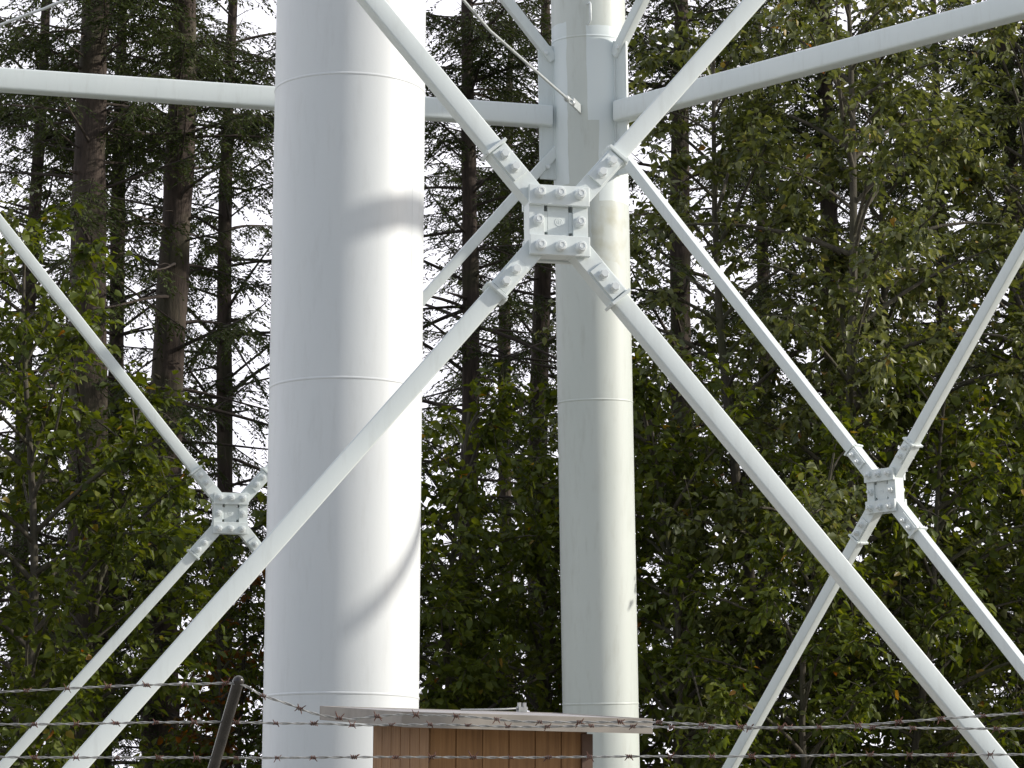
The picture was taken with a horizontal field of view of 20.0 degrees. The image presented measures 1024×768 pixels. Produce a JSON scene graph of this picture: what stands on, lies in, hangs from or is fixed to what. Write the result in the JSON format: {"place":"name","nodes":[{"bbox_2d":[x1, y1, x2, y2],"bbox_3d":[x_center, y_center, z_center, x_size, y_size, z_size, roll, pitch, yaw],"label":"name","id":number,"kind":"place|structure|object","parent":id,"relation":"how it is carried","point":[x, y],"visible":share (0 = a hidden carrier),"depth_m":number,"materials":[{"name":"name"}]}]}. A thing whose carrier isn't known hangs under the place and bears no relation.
{"place":"outdoors","nodes":[
{"label":"outdoors","id":0,"kind":"place"},
{"bbox_2d":[320,702,652,767],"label":"shed","id":1,"kind":"structure","parent":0,"point":[421,740],"depth_m":16.99,"materials":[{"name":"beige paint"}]},
{"bbox_2d":[0,0,1023,767],"label":"sky","id":2,"kind":"structure","parent":0,"point":[258,17],"materials":[{"name":"white"}]},
{"bbox_3d":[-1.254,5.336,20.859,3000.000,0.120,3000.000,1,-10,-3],"label":"ground","id":3,"kind":"structure","parent":0,"visible":0},
{"bbox_2d":[0,177,56,503],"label":"broadleaf tree","id":4,"kind":"object","parent":3,"relation":"on","point":[10,211],"visible":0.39,"depth_m":32.26,"materials":[{"name":"green plant"}]},
{"bbox_2d":[0,202,211,767],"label":"broadleaf tree","id":5,"kind":"object","parent":3,"relation":"on","point":[49,329],"visible":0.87,"depth_m":29.95,"materials":[{"name":"green plant"}]},
{"bbox_2d":[0,0,239,763],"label":"conifer tree","id":6,"kind":"object","parent":3,"relation":"on","point":[35,206],"visible":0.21,"depth_m":41.29,"materials":[{"name":"green plant"}]},
{"bbox_2d":[0,360,241,767],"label":"broadleaf tree","id":7,"kind":"object","parent":3,"relation":"on","point":[72,664],"visible":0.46,"depth_m":30.43,"materials":[{"name":"green plant"}]},
{"bbox_2d":[0,0,254,767],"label":"conifer tree","id":8,"kind":"object","parent":3,"relation":"on","point":[89,188],"visible":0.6,"depth_m":36.15,"materials":[{"name":"green plant"}]},
{"bbox_2d":[0,1,263,767],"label":"conifer tree","id":9,"kind":"object","parent":3,"relation":"on","point":[118,339],"visible":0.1,"depth_m":42.07,"materials":[{"name":"green plant"}]},
{"bbox_2d":[0,0,275,767],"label":"conifer tree","id":10,"kind":"object","parent":3,"relation":"on","point":[171,273],"visible":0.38,"depth_m":37.09,"materials":[{"name":"green plant"}]},
{"bbox_2d":[88,507,264,767],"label":"broadleaf tree","id":11,"kind":"object","parent":3,"relation":"on","point":[215,710],"visible":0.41,"depth_m":32.78,"materials":[{"name":"green plant"}]},
{"bbox_2d":[151,566,265,767],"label":"broadleaf tree","id":12,"kind":"object","parent":3,"relation":"on","point":[229,746],"visible":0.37,"depth_m":32.83,"materials":[{"name":"green plant"}]},
{"bbox_2d":[0,0,425,767],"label":"conifer tree","id":13,"kind":"object","parent":3,"relation":"on","point":[220,220],"visible":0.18,"depth_m":41.08,"materials":[{"name":"green plant"}]},
{"bbox_2d":[208,675,243,767],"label":"fence post","id":14,"kind":"object","parent":3,"relation":"on","point":[225,724],"visible":1,"depth_m":9.14,"materials":[{"name":"grey metal"}]},
{"bbox_2d":[0,678,1023,731],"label":"barbed wire","id":15,"kind":"object","parent":14,"relation":"attached to","point":[661,722],"visible":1,"depth_m":9.03,"materials":[{"name":"metal"}]},
{"bbox_2d":[0,750,1023,762],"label":"barbed wire","id":16,"kind":"object","parent":14,"relation":"attached to","point":[548,757],"visible":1,"depth_m":9.27,"materials":[{"name":"metal"}]},
{"bbox_2d":[0,717,1023,733],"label":"barbed wire","id":17,"kind":"object","parent":14,"relation":"attached to","point":[668,727],"visible":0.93,"depth_m":9.17,"materials":[{"name":"metal"}]},
{"bbox_2d":[191,482,511,767],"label":"broadleaf tree","id":18,"kind":"object","parent":3,"relation":"on","point":[443,698],"visible":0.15,"depth_m":32.31,"materials":[{"name":"green plant"}]},
{"bbox_2d":[209,0,720,743],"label":"conifer tree","id":19,"kind":"object","parent":3,"relation":"on","point":[469,50],"visible":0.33,"depth_m":39.24,"materials":[{"name":"green plant"}]},
{"bbox_2d":[419,362,561,712],"bbox_3d":[-0.455,3.524,31.902,4.184,7.662,3.687,10,-14,-43],"label":"broadleaf tree","id":20,"kind":"object","parent":3,"relation":"on","point":[459,489],"visible":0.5,"depth_m":31.96,"materials":[{"name":"green plant"}]},
{"bbox_2d":[0,0,1023,767],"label":"water tower","id":21,"kind":"structure","parent":3,"relation":"on","point":[352,374],"depth_m":21.60,"materials":[{"name":"metal"}]},
{"bbox_2d":[420,0,669,711],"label":"conifer tree","id":22,"kind":"object","parent":3,"relation":"on","point":[542,283],"visible":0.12,"depth_m":43.04,"materials":[{"name":"green plant"}]},
{"bbox_2d":[421,0,672,699],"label":"conifer tree","id":23,"kind":"object","parent":3,"relation":"on","point":[451,237],"visible":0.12,"depth_m":47.20,"materials":[{"name":"green plant"}]},
{"bbox_2d":[419,376,721,763],"bbox_3d":[0.170,3.683,34.476,3.584,8.225,3.844,10,-14,-43],"label":"broadleaf tree","id":24,"kind":"object","parent":3,"relation":"on","point":[526,621],"visible":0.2,"depth_m":34.33,"materials":[{"name":"green plant"}]},
{"bbox_2d":[442,360,782,767],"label":"broadleaf tree","id":25,"kind":"object","parent":3,"relation":"on","point":[553,603],"visible":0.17,"depth_m":33.89,"materials":[{"name":"green plant"}]},
{"bbox_2d":[450,0,878,767],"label":"conifer tree","id":26,"kind":"object","parent":3,"relation":"on","point":[678,256],"visible":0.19,"depth_m":38.19,"materials":[{"name":"green plant"}]},
{"bbox_2d":[543,336,838,767],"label":"broadleaf tree","id":27,"kind":"object","parent":3,"relation":"on","point":[659,474],"visible":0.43,"depth_m":31.60,"materials":[{"name":"green plant"}]},
{"bbox_2d":[505,9,963,767],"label":"broadleaf tree","id":28,"kind":"object","parent":3,"relation":"on","point":[679,203],"visible":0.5,"depth_m":33.22,"materials":[{"name":"green plant"}]},
{"bbox_2d":[632,0,923,750],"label":"conifer tree","id":29,"kind":"object","parent":3,"relation":"on","point":[762,271],"visible":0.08,"depth_m":43.23,"materials":[{"name":"green plant"}]},
{"bbox_2d":[644,407,922,767],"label":"broadleaf tree","id":30,"kind":"object","parent":3,"relation":"on","point":[866,696],"visible":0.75,"depth_m":29.82,"materials":[{"name":"green plant"}]},
{"bbox_2d":[648,0,1000,767],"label":"conifer tree","id":31,"kind":"object","parent":3,"relation":"on","point":[830,208],"visible":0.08,"depth_m":40.32,"materials":[{"name":"green plant"}]},
{"bbox_2d":[629,0,1023,767],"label":"broadleaf tree","id":32,"kind":"object","parent":3,"relation":"on","point":[901,242],"visible":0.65,"depth_m":31.91,"materials":[{"name":"green plant"}]},
{"bbox_2d":[707,11,1023,767],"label":"broadleaf tree","id":33,"kind":"object","parent":3,"relation":"on","point":[810,227],"visible":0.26,"depth_m":33.70,"materials":[{"name":"green plant"}]},
{"bbox_2d":[727,323,1023,767],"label":"broadleaf tree","id":34,"kind":"object","parent":3,"relation":"on","point":[966,454],"visible":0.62,"depth_m":31.06,"materials":[{"name":"green plant"}]},
{"bbox_2d":[781,0,1018,734],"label":"conifer tree","id":35,"kind":"object","parent":3,"relation":"on","point":[943,258],"visible":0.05,"depth_m":44.34,"materials":[{"name":"green plant"}]},
{"bbox_2d":[782,0,1023,766],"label":"conifer tree","id":36,"kind":"object","parent":3,"relation":"on","point":[1008,100],"visible":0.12,"depth_m":40.19,"materials":[{"name":"green plant"}]},
{"bbox_2d":[837,286,1023,767],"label":"broadleaf tree","id":37,"kind":"object","parent":3,"relation":"on","point":[1002,432],"visible":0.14,"depth_m":33.22,"materials":[{"name":"green plant"}]},
{"bbox_2d":[844,0,1023,764],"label":"broadleaf tree","id":38,"kind":"object","parent":3,"relation":"on","point":[996,35],"visible":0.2,"depth_m":34.89,"materials":[{"name":"green plant"}]},
{"bbox_2d":[848,26,1023,713],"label":"broadleaf tree","id":39,"kind":"object","parent":3,"relation":"on","point":[1017,127],"visible":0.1,"depth_m":40.39,"materials":[{"name":"green plant"}]}
]}

